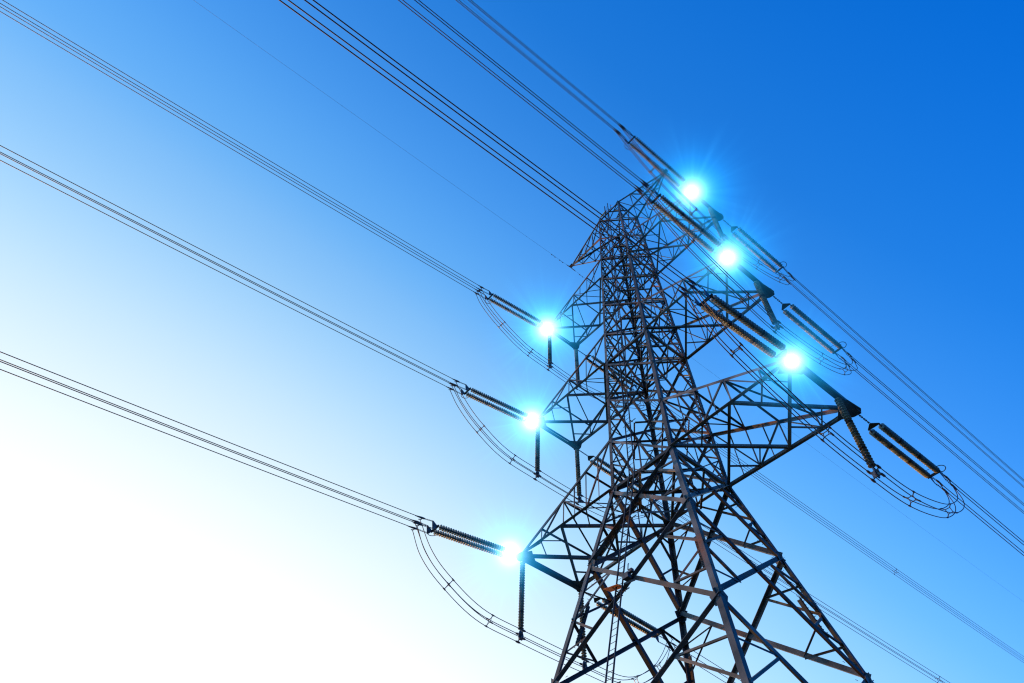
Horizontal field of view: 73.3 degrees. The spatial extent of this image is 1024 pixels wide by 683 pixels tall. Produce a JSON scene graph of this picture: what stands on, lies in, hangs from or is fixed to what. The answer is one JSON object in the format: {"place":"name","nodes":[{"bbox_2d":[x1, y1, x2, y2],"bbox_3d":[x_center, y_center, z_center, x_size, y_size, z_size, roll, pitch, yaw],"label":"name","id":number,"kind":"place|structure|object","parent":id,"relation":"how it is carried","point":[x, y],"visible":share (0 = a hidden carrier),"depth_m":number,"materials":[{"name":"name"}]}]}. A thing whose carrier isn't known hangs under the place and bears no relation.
{"place":"outdoors","nodes":[
{"label":"outdoors","id":0,"kind":"place"},
{"bbox_2d":[0,0,1023,682],"label":"sky","id":1,"kind":"structure","parent":0,"point":[874,149],"materials":[{"name":"blue"}]},
{"bbox_3d":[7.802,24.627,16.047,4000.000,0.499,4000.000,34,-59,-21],"label":"ground","id":2,"kind":"structure","parent":0,"visible":0},
{"bbox_2d":[515,169,873,682],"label":"transmission tower","id":3,"kind":"structure","parent":2,"relation":"on","point":[705,552],"depth_m":37.81,"materials":[{"name":"metal"}]},
{"bbox_2d":[195,1,570,267],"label":"earth wire","id":4,"kind":"object","parent":3,"relation":"attached to","point":[392,141],"visible":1,"depth_m":59.01,"materials":[{"name":"metal"}]},
{"bbox_2d":[408,515,517,557],"bbox_3d":[-2.702,11.659,40.002,7.830,0.724,1.171,28,-57,-29],"label":"tension insulator","id":5,"kind":"object","parent":3,"relation":"attached to","point":[474,539],"visible":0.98,"depth_m":39.79,"materials":[{"name":"ceramic"}]},
{"bbox_2d":[0,351,413,525],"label":"conductor bundle","id":6,"kind":"object","parent":5,"relation":"attached to","point":[196,436],"visible":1,"depth_m":32.61,"materials":[{"name":"metal"}]},
{"bbox_2d":[446,378,528,421],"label":"tension insulator","id":7,"kind":"object","parent":3,"relation":"attached to","point":[498,402],"visible":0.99,"depth_m":48.85,"materials":[{"name":"ceramic"}]},
{"bbox_2d":[0,145,451,385],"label":"conductor bundle","id":8,"kind":"object","parent":7,"relation":"attached to","point":[212,261],"visible":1,"depth_m":39.48,"materials":[{"name":"metal"}]},
{"bbox_2d":[473,285,542,326],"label":"tension insulator","id":9,"kind":"object","parent":3,"relation":"attached to","point":[519,316],"visible":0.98,"depth_m":57.55,"materials":[{"name":"ceramic"}]},
{"bbox_2d":[0,0,477,290],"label":"conductor bundle","id":10,"kind":"object","parent":9,"relation":"attached to","point":[225,138],"visible":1,"depth_m":46.08,"materials":[{"name":"metal"}]},
{"bbox_2d":[504,547,514,558],"bbox_3d":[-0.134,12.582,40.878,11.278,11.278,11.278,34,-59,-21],"label":"lamp","id":11,"kind":"object","parent":3,"relation":"attached to","point":[509,552],"visible":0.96,"depth_m":40.67,"materials":[{"name":"metal"}]},
{"bbox_2d":[515,560,525,643],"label":"jumper insulator","id":12,"kind":"object","parent":3,"relation":"hanging from","point":[521,598],"visible":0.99,"depth_m":39.54,"materials":[{"name":"ceramic"}]},
{"bbox_2d":[412,520,674,682],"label":"jumper loop","id":13,"kind":"object","parent":12,"relation":"hanging from","point":[488,619],"visible":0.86,"depth_m":37.73,"materials":[{"name":"metal"}]},
{"bbox_2d":[527,415,536,425],"bbox_3d":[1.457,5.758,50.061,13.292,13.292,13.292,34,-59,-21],"label":"lamp","id":14,"kind":"object","parent":3,"relation":"attached to","point":[531,420],"visible":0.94,"depth_m":49.80,"materials":[{"name":"metal"}]},
{"bbox_2d":[533,424,541,480],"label":"jumper insulator","id":15,"kind":"object","parent":3,"relation":"hanging from","point":[537,448],"visible":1,"depth_m":48.62,"materials":[{"name":"ceramic"}]},
{"bbox_2d":[542,324,552,333],"bbox_3d":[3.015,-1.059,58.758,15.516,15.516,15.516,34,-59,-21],"label":"lamp","id":16,"kind":"object","parent":3,"relation":"attached to","point":[547,328],"visible":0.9,"depth_m":58.46,"materials":[{"name":"metal"}]},
{"bbox_2d":[546,333,553,370],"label":"jumper insulator","id":17,"kind":"object","parent":3,"relation":"hanging from","point":[550,366],"visible":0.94,"depth_m":56.92,"materials":[{"name":"ceramic"}]},
{"bbox_2d":[476,288,645,408],"bbox_3d":[4.685,1.597,58.253,19.302,5.462,0.539,34,-59,-21],"label":"jumper loop","id":18,"kind":"object","parent":17,"relation":"hanging from","point":[538,353],"visible":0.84,"depth_m":55.24,"materials":[{"name":"metal"}]},
{"bbox_2d":[464,1,664,170],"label":"earth wire","id":19,"kind":"object","parent":3,"relation":"attached to","point":[561,83],"visible":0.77,"depth_m":56.19,"materials":[{"name":"metal"}]},
{"bbox_2d":[574,349,581,389],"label":"jumper insulator","id":20,"kind":"object","parent":3,"relation":"hanging from","point":[576,358],"visible":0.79,"depth_m":58.93,"materials":[{"name":"ceramic"}]},
{"bbox_2d":[575,450,583,504],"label":"jumper insulator","id":21,"kind":"object","parent":3,"relation":"hanging from","point":[577,464],"visible":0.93,"depth_m":50.14,"materials":[{"name":"ceramic"}]},
{"bbox_2d":[450,383,655,520],"bbox_3d":[3.534,8.917,49.590,19.771,5.118,0.539,34,-59,-21],"label":"jumper loop","id":22,"kind":"object","parent":21,"relation":"hanging from","point":[480,429],"visible":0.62,"depth_m":46.58,"materials":[{"name":"metal"}]},
{"bbox_2d":[578,590,588,669],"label":"jumper insulator","id":23,"kind":"object","parent":3,"relation":"hanging from","point":[585,661],"visible":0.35,"depth_m":40.40,"materials":[{"name":"ceramic"}]},
{"bbox_2d":[578,350,642,395],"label":"tension insulator","id":24,"kind":"object","parent":3,"relation":"attached to","point":[601,362],"visible":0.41,"depth_m":62.07,"materials":[{"name":"ceramic"}]},
{"bbox_2d":[650,397,1023,662],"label":"conductor bundle","id":25,"kind":"object","parent":24,"relation":"attached to","point":[896,572],"visible":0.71,"depth_m":74.85,"materials":[{"name":"metal"}]},
{"bbox_2d":[578,449,658,501],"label":"tension insulator","id":26,"kind":"object","parent":3,"relation":"attached to","point":[604,470],"visible":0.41,"depth_m":53.42,"materials":[{"name":"ceramic"}]},
{"bbox_2d":[658,501,949,682],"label":"conductor bundle","id":27,"kind":"object","parent":26,"relation":"attached to","point":[829,611],"visible":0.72,"depth_m":63.54,"materials":[{"name":"metal"}]},
{"bbox_2d":[585,593,676,650],"bbox_3d":[7.802,18.099,44.893,8.430,0.724,1.171,35,-59,-18],"label":"tension insulator","id":28,"kind":"object","parent":3,"relation":"attached to","point":[639,621],"visible":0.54,"depth_m":45.13,"materials":[{"name":"ceramic"}]},
{"bbox_2d":[670,642,740,682],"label":"conductor bundle","id":29,"kind":"object","parent":28,"relation":"attached to","point":[713,663],"visible":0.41,"depth_m":47.26,"materials":[{"name":"metal"}]},
{"bbox_2d":[615,123,686,188],"bbox_3d":[10.251,-13.164,50.170,7.830,0.724,1.171,34,-59,-20],"label":"tension insulator","id":30,"kind":"object","parent":3,"relation":"attached to","point":[684,186],"visible":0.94,"depth_m":50.12,"materials":[{"name":"ceramic"}]},
{"bbox_2d":[456,0,620,130],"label":"conductor bundle","id":31,"kind":"object","parent":30,"relation":"attached to","point":[540,60],"visible":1,"depth_m":45.62,"materials":[{"name":"metal"}]},
{"bbox_2d":[635,179,723,253],"bbox_3d":[9.984,-6.987,40.550,7.830,0.724,1.171,33,-58,-22],"label":"tension insulator","id":32,"kind":"object","parent":3,"relation":"attached to","point":[710,237],"visible":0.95,"depth_m":40.50,"materials":[{"name":"ceramic"}]},
{"bbox_2d":[398,0,640,187],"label":"conductor bundle","id":33,"kind":"object","parent":32,"relation":"attached to","point":[517,91],"visible":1,"depth_m":35.35,"materials":[{"name":"metal"}]},
{"bbox_2d":[686,187,696,197],"bbox_3d":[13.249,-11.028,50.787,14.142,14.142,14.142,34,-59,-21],"label":"lamp","id":34,"kind":"object","parent":3,"relation":"attached to","point":[691,192],"visible":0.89,"depth_m":50.52,"materials":[{"name":"metal"}]},
{"bbox_2d":[708,207,727,244],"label":"jumper insulator","id":35,"kind":"object","parent":3,"relation":"hanging from","point":[713,217],"visible":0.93,"depth_m":49.76,"materials":[{"name":"ceramic"}]},
{"bbox_2d":[616,128,793,284],"bbox_3d":[14.887,-8.665,50.202,19.106,5.422,0.539,34,-59,-21],"label":"jumper loop","id":36,"kind":"object","parent":35,"relation":"hanging from","point":[696,209],"visible":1,"depth_m":48.06,"materials":[{"name":"metal"}]},
{"bbox_2d":[722,252,732,262],"bbox_3d":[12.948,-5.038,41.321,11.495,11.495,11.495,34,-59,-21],"label":"lamp","id":37,"kind":"object","parent":3,"relation":"attached to","point":[727,257],"visible":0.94,"depth_m":41.10,"materials":[{"name":"metal"}]},
{"bbox_2d":[677,277,786,357],"bbox_3d":[9.903,-0.661,30.313,7.830,0.724,1.171,29,-57,-28],"label":"tension insulator","id":38,"kind":"object","parent":3,"relation":"attached to","point":[748,323],"visible":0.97,"depth_m":30.21,"materials":[{"name":"ceramic"}]},
{"bbox_2d":[279,0,685,288],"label":"conductor bundle","id":39,"kind":"object","parent":38,"relation":"attached to","point":[476,137],"visible":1,"depth_m":23.87,"materials":[{"name":"metal"}]},
{"bbox_2d":[722,219,795,284],"bbox_3d":[19.466,-7.179,53.965,8.430,0.724,1.171,35,-59,-19],"label":"tension insulator","id":40,"kind":"object","parent":3,"relation":"attached to","point":[762,249],"visible":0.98,"depth_m":54.03,"materials":[{"name":"ceramic"}]},
{"bbox_2d":[789,278,1023,487],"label":"conductor bundle","id":41,"kind":"object","parent":40,"relation":"attached to","point":[905,377],"visible":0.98,"depth_m":60.41,"materials":[{"name":"metal"}]},
{"bbox_2d":[753,281,783,333],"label":"jumper insulator","id":42,"kind":"object","parent":3,"relation":"hanging from","point":[763,298],"visible":0.95,"depth_m":40.53,"materials":[{"name":"ceramic"}]},
{"bbox_2d":[638,185,857,374],"bbox_3d":[14.948,-2.353,40.839,19.913,5.306,0.539,34,-59,-21],"label":"jumper loop","id":43,"kind":"object","parent":42,"relation":"hanging from","point":[747,294],"visible":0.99,"depth_m":38.62,"materials":[{"name":"metal"}]},
{"bbox_2d":[786,356,797,366],"bbox_3d":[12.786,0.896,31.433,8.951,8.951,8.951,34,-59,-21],"label":"lamp","id":44,"kind":"object","parent":3,"relation":"attached to","point":[791,361],"visible":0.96,"depth_m":31.26,"materials":[{"name":"metal"}]},
{"bbox_2d":[571,268,1016,596],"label":"earth wire","id":45,"kind":"object","parent":3,"relation":"attached to","point":[781,424],"visible":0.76,"depth_m":81.21,"materials":[{"name":"metal"}]},
{"bbox_2d":[772,295,856,366],"bbox_3d":[19.840,-0.791,44.910,8.430,0.724,1.171,34,-59,-21],"label":"tension insulator","id":46,"kind":"object","parent":3,"relation":"attached to","point":[814,325],"visible":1,"depth_m":44.96,"materials":[{"name":"ceramic"}]},
{"bbox_2d":[847,359,1023,513],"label":"conductor bundle","id":47,"kind":"object","parent":46,"relation":"attached to","point":[936,437],"visible":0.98,"depth_m":49.88,"materials":[{"name":"metal"}]},
{"bbox_2d":[666,172,1017,476],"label":"earth wire","id":48,"kind":"object","parent":3,"relation":"attached to","point":[833,317],"visible":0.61,"depth_m":69.74,"materials":[{"name":"metal"}]},
{"bbox_2d":[834,396,885,482],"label":"jumper insulator","id":49,"kind":"object","parent":3,"relation":"hanging from","point":[854,431],"visible":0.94,"depth_m":30.95,"materials":[{"name":"ceramic"}]},
{"bbox_2d":[683,283,964,517],"bbox_3d":[15.299,3.961,31.176,20.874,5.403,0.539,34,-59,-21],"label":"jumper loop","id":50,"kind":"object","parent":49,"relation":"hanging from","point":[820,433],"visible":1,"depth_m":28.25,"materials":[{"name":"metal"}]},
{"bbox_2d":[857,413,956,494],"bbox_3d":[20.428,5.676,35.361,8.430,0.724,1.171,33,-59,-21],"label":"tension insulator","id":51,"kind":"object","parent":3,"relation":"attached to","point":[909,448],"visible":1,"depth_m":35.37,"materials":[{"name":"ceramic"}]},
{"bbox_2d":[942,480,1023,555],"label":"conductor bundle","id":52,"kind":"object","parent":51,"relation":"attached to","point":[984,519],"visible":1,"depth_m":38.06,"materials":[{"name":"metal"}]}
]}

